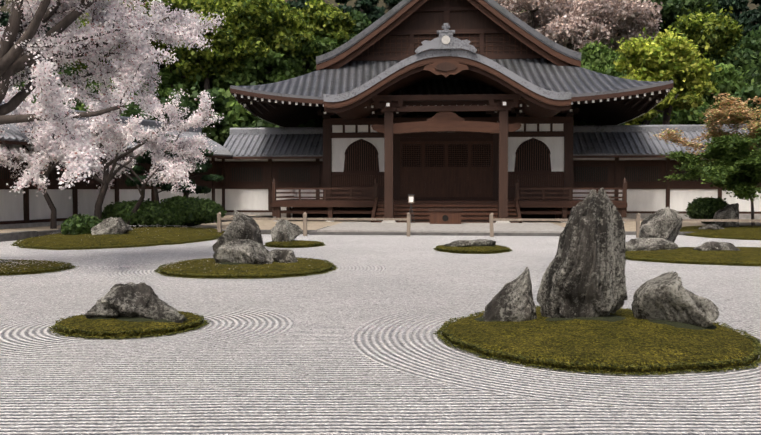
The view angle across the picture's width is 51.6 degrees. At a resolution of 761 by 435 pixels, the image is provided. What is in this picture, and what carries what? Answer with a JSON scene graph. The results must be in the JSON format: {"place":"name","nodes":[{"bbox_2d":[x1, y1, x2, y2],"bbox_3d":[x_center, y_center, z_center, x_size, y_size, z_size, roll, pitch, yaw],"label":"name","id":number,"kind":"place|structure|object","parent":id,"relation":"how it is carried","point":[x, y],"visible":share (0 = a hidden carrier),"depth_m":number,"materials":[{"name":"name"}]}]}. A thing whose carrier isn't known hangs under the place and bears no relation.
{"place":"outdoors","nodes":[
{"label":"outdoors","id":0,"kind":"place"},
{"bbox_2d":[0,0,759,233],"bbox_3d":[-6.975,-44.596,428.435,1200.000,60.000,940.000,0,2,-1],"label":"terrain","id":1,"kind":"structure","parent":0,"point":[381,3],"depth_m":83.69,"materials":[{"name":"green plant"}]},
{"bbox_2d":[0,101,272,241],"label":"perimeter wall","id":2,"kind":"structure","parent":1,"relation":"on","point":[26,214],"depth_m":27.92,"materials":[{"name":"white paint"}]},
{"bbox_2d":[217,127,322,217],"bbox_3d":[-4.864,-2.198,38.854,5.370,4.495,4.581,0,2,5],"label":"corridor","id":3,"kind":"object","parent":1,"relation":"on","point":[288,157],"visible":0.85,"depth_m":37.63,"materials":[{"name":"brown wood"}]},
{"bbox_2d":[0,0,760,375],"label":"forest and garden foliage","id":4,"kind":"object","parent":1,"relation":"on","point":[716,86],"visible":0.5,"depth_m":50.75,"materials":[{"name":"green plant"}]},
{"bbox_2d":[0,0,760,228],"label":"tree trunks and branches","id":5,"kind":"object","parent":1,"relation":"on","point":[13,60],"visible":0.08,"depth_m":14.41,"materials":[{"name":"brown plant"}]},
{"bbox_2d":[176,0,760,235],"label":"temple hall","id":6,"kind":"structure","parent":1,"relation":"on","point":[445,171],"depth_m":34.98,"materials":[{"name":"brown wood"}]},
{"bbox_2d":[323,23,571,119],"bbox_3d":[2.740,-5.746,32.759,9.916,3.257,7.484,0,2,-1],"label":"karahafu woodwork","id":7,"kind":"object","parent":6,"relation":"on","point":[445,44],"visible":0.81,"depth_m":29.67,"materials":[{"name":"brown wood"}]},
{"bbox_2d":[339,56,555,101],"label":"karahafu tiles","id":8,"kind":"object","parent":6,"relation":"attached to","point":[439,56],"visible":0.06,"depth_m":30.85,"materials":[{"name":"grey tile"}]},
{"bbox_2d":[316,0,580,70],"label":"temple roof barge boards","id":9,"kind":"object","parent":6,"relation":"attached to","point":[376,31],"visible":0.98,"depth_m":35.16,"materials":[{"name":"brown wood"}]},
{"bbox_2d":[231,58,666,96],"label":"temple roof skirt tiles","id":10,"kind":"object","parent":6,"relation":"attached to","point":[544,73],"visible":0.38,"depth_m":33.88,"materials":[{"name":"grey tile"}]},
{"bbox_2d":[233,89,669,126],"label":"eave rafters","id":11,"kind":"object","parent":6,"relation":"attached to","point":[607,111],"visible":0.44,"depth_m":36.87,"materials":[{"name":"wood"}]},
{"bbox_2d":[230,80,672,115],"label":"roof eaves","id":12,"kind":"object","parent":6,"relation":"attached to","point":[574,97],"visible":0.17,"depth_m":32.31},
{"bbox_2d":[573,124,760,218],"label":"corridor","id":13,"kind":"object","parent":1,"relation":"on","point":[609,156],"visible":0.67,"depth_m":36.09,"materials":[{"name":"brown wood"}]},
{"bbox_2d":[713,203,738,226],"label":"upright rock","id":14,"kind":"object","parent":1,"relation":"on","point":[729,211],"visible":0.69,"depth_m":26.84,"materials":[{"name":"grey stone"}]},
{"bbox_2d":[0,234,760,434],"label":"gravel ground","id":15,"kind":"structure","parent":0,"point":[351,355],"depth_m":6.86,"materials":[{"name":"grey gravel"}]},
{"bbox_2d":[0,259,69,275],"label":"moss island","id":16,"kind":"structure","parent":15,"relation":"on","point":[26,265],"depth_m":14.16,"materials":[{"name":"green plant"}]},
{"bbox_2d":[91,217,132,234],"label":"rock","id":17,"kind":"object","parent":15,"relation":"on","point":[114,225],"visible":0.79,"depth_m":22.19,"materials":[{"name":"grey stone"}]},
{"bbox_2d":[16,227,224,249],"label":"moss island","id":18,"kind":"structure","parent":15,"relation":"on","point":[142,235],"depth_m":21.33,"materials":[{"name":"green plant"}]},
{"bbox_2d":[184,221,203,226],"bbox_3d":[-6.766,-0.133,27.769,1.478,0.947,1.332,0,2,-1],"label":"shrub","id":19,"kind":"object","parent":18,"relation":"on","point":[189,224],"visible":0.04,"depth_m":27.49,"materials":[{"name":"green plant"}]},
{"bbox_2d":[56,311,202,338],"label":"moss island","id":20,"kind":"structure","parent":15,"relation":"on","point":[83,322],"depth_m":8.08,"materials":[{"name":"green plant"}]},
{"bbox_2d":[88,317,110,319],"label":"moss","id":21,"kind":"object","parent":20,"relation":"on","point":[96,318],"visible":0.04,"depth_m":8.28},
{"bbox_2d":[85,297,119,317],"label":"rock","id":22,"kind":"object","parent":21,"relation":"on","point":[98,309],"visible":0.38,"depth_m":8.28,"materials":[{"name":"grey stone"}]},
{"bbox_2d":[100,282,167,319],"bbox_3d":[-2.546,0.966,8.484,0.800,0.510,0.600,0,2,-1],"label":"rock","id":23,"kind":"object","parent":20,"relation":"on","point":[132,299],"visible":0.81,"depth_m":8.29,"materials":[{"name":"grey stone"}]},
{"bbox_2d":[116,316,153,321],"bbox_3d":[-2.555,1.095,8.494,0.813,0.150,0.650,0,2,-1],"label":"moss","id":24,"kind":"object","parent":20,"relation":"on","point":[133,319],"visible":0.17,"depth_m":8.23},
{"bbox_2d":[154,317,187,321],"bbox_3d":[-2.318,1.113,8.421,0.526,0.150,0.492,0,2,-1],"label":"moss","id":25,"kind":"object","parent":20,"relation":"on","point":[165,320],"visible":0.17,"depth_m":8.23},
{"bbox_2d":[149,301,184,322],"bbox_3d":[-2.334,1.057,8.407,0.371,0.307,0.494,-1,3,-31],"label":"rock","id":26,"kind":"object","parent":25,"relation":"on","point":[171,313],"visible":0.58,"depth_m":8.31,"materials":[{"name":"grey stone"}]},
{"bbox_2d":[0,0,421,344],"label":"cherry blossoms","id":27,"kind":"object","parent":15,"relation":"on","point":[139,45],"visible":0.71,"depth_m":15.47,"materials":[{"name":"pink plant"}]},
{"bbox_2d":[213,239,273,264],"bbox_3d":[-2.514,0.693,14.409,1.120,0.590,0.800,0,2,-1],"label":"rock","id":28,"kind":"object","parent":15,"relation":"on","point":[247,251],"visible":0.79,"depth_m":14.23,"materials":[{"name":"grey stone"}]},
{"bbox_2d":[159,257,332,278],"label":"moss island","id":29,"kind":"structure","parent":15,"relation":"on","point":[212,266],"depth_m":13.70,"materials":[{"name":"green plant"}]},
{"bbox_2d":[219,262,246,264],"bbox_3d":[-2.520,0.871,14.405,1.146,0.150,0.835,0,2,-1],"label":"moss","id":30,"kind":"object","parent":29,"relation":"on","point":[228,263],"visible":0.04,"depth_m":14.14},
{"bbox_2d":[270,219,301,241],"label":"rock","id":31,"kind":"object","parent":15,"relation":"on","point":[283,230],"visible":0.92,"depth_m":20.69,"materials":[{"name":"grey stone"}]},
{"bbox_2d":[265,240,322,247],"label":"moss island","id":32,"kind":"structure","parent":15,"relation":"on","point":[293,243],"depth_m":20.08,"materials":[{"name":"green plant"}]},
{"bbox_2d":[437,245,508,253],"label":"moss island","id":33,"kind":"structure","parent":15,"relation":"on","point":[485,248],"depth_m":18.32,"materials":[{"name":"green plant"}]},
{"bbox_2d":[443,239,495,246],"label":"flat rock","id":34,"kind":"object","parent":33,"relation":"on","point":[477,242],"visible":0.73,"depth_m":18.79,"materials":[{"name":"grey stone"}]},
{"bbox_2d":[474,316,495,321],"bbox_3d":[1.332,1.115,8.379,0.680,0.150,0.590,0,2,-1],"label":"moss","id":35,"kind":"object","parent":15,"relation":"on","point":[479,319],"visible":0.08,"depth_m":8.31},
{"bbox_2d":[217,212,760,237],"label":"garden fence","id":36,"kind":"object","parent":15,"relation":"on","point":[305,219],"visible":0.9,"depth_m":24.20,"materials":[{"name":"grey wood"}]},
{"bbox_2d":[482,266,536,321],"bbox_3d":[1.333,0.870,8.369,0.637,0.710,0.514,0,2,-1],"label":"rock","id":37,"kind":"object","parent":15,"relation":"on","point":[512,301],"visible":0.69,"depth_m":8.21,"materials":[{"name":"grey stone"}]},
{"bbox_2d":[537,187,627,318],"bbox_3d":[2.143,0.454,8.266,0.924,1.550,0.601,0,2,-1],"label":"tall rock","id":38,"kind":"object","parent":15,"relation":"on","point":[584,275],"visible":0.81,"depth_m":8.10,"materials":[{"name":"grey stone"}]},
{"bbox_2d":[441,307,758,373],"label":"moss island","id":39,"kind":"structure","parent":15,"relation":"on","point":[630,339],"depth_m":7.09,"materials":[{"name":"green plant"}]},
{"bbox_2d":[545,315,625,321],"bbox_3d":[2.137,1.095,8.295,0.995,0.150,0.724,0,2,-1],"label":"moss","id":40,"kind":"object","parent":39,"relation":"on","point":[612,318],"visible":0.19,"depth_m":8.13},
{"bbox_2d":[631,271,718,327],"bbox_3d":[3.029,0.890,8.106,0.741,0.690,0.715,0,2,-1],"label":"rock","id":41,"kind":"object","parent":15,"relation":"on","point":[668,296],"visible":0.81,"depth_m":7.91,"materials":[{"name":"grey stone"}]},
{"bbox_2d":[649,320,716,329],"bbox_3d":[3.027,1.121,8.115,0.820,0.150,0.766,0,2,-1],"label":"moss","id":42,"kind":"object","parent":15,"relation":"on","point":[681,325],"visible":0.1,"depth_m":7.88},
{"bbox_2d":[625,247,760,265],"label":"moss island","id":43,"kind":"structure","parent":15,"relation":"on","point":[748,254],"depth_m":16.17,"materials":[{"name":"green plant"}]},
{"bbox_2d":[625,238,677,250],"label":"rock","id":44,"kind":"object","parent":43,"relation":"on","point":[643,244],"visible":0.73,"depth_m":17.75,"materials":[{"name":"grey stone"}]},
{"bbox_2d":[692,241,740,250],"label":"rock","id":45,"kind":"object","parent":15,"relation":"on","point":[713,246],"visible":0.65,"depth_m":17.04,"materials":[{"name":"grey stone"}]},
{"bbox_2d":[679,225,760,239],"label":"moss island","id":46,"kind":"structure","parent":15,"relation":"on","point":[747,231],"depth_m":24.57,"materials":[{"name":"green plant"}]},
{"bbox_2d":[701,205,714,223],"bbox_3d":[11.971,-0.168,28.679,0.845,0.888,0.814,0,2,-1],"label":"shrub","id":47,"kind":"object","parent":46,"relation":"on","point":[709,218],"visible":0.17,"depth_m":28.38,"materials":[{"name":"green plant"}]},
{"bbox_2d":[699,224,723,229],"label":"rock","id":48,"kind":"object","parent":46,"relation":"on","point":[712,226],"visible":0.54,"depth_m":25.82,"materials":[{"name":"grey stone"}]},
{"bbox_3d":[-1.802,0.870,14.673,0.558,0.150,0.518,0,2,-1],"label":"small rock collar","id":49,"kind":"object","parent":15,"relation":"on","visible":0},
{"bbox_2d":[271,249,297,262],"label":"rock","id":50,"kind":"object","parent":49,"relation":"on","point":[284,256],"visible":0.73,"depth_m":14.51,"materials":[{"name":"grey stone"}]},
{"bbox_3d":[-2.794,0.845,15.262,1.050,0.150,0.844,0,2,-1],"label":"rock foot collar","id":51,"kind":"object","parent":15,"relation":"on","visible":0},
{"bbox_2d":[212,209,262,251],"bbox_3d":[-2.754,0.391,15.254,0.956,1.130,0.714,1,2,17],"label":"tall rock","id":52,"kind":"object","parent":51,"relation":"on","point":[241,226],"visible":0.56,"depth_m":14.99,"materials":[{"name":"grey stone"}]},
{"bbox_2d":[639,207,682,241],"bbox_3d":[6.949,0.262,19.495,1.069,1.070,0.891,0,2,10],"label":"rock","id":53,"kind":"object","parent":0,"point":[666,222],"visible":0.73,"depth_m":19.21,"materials":[{"name":"grey stone"}]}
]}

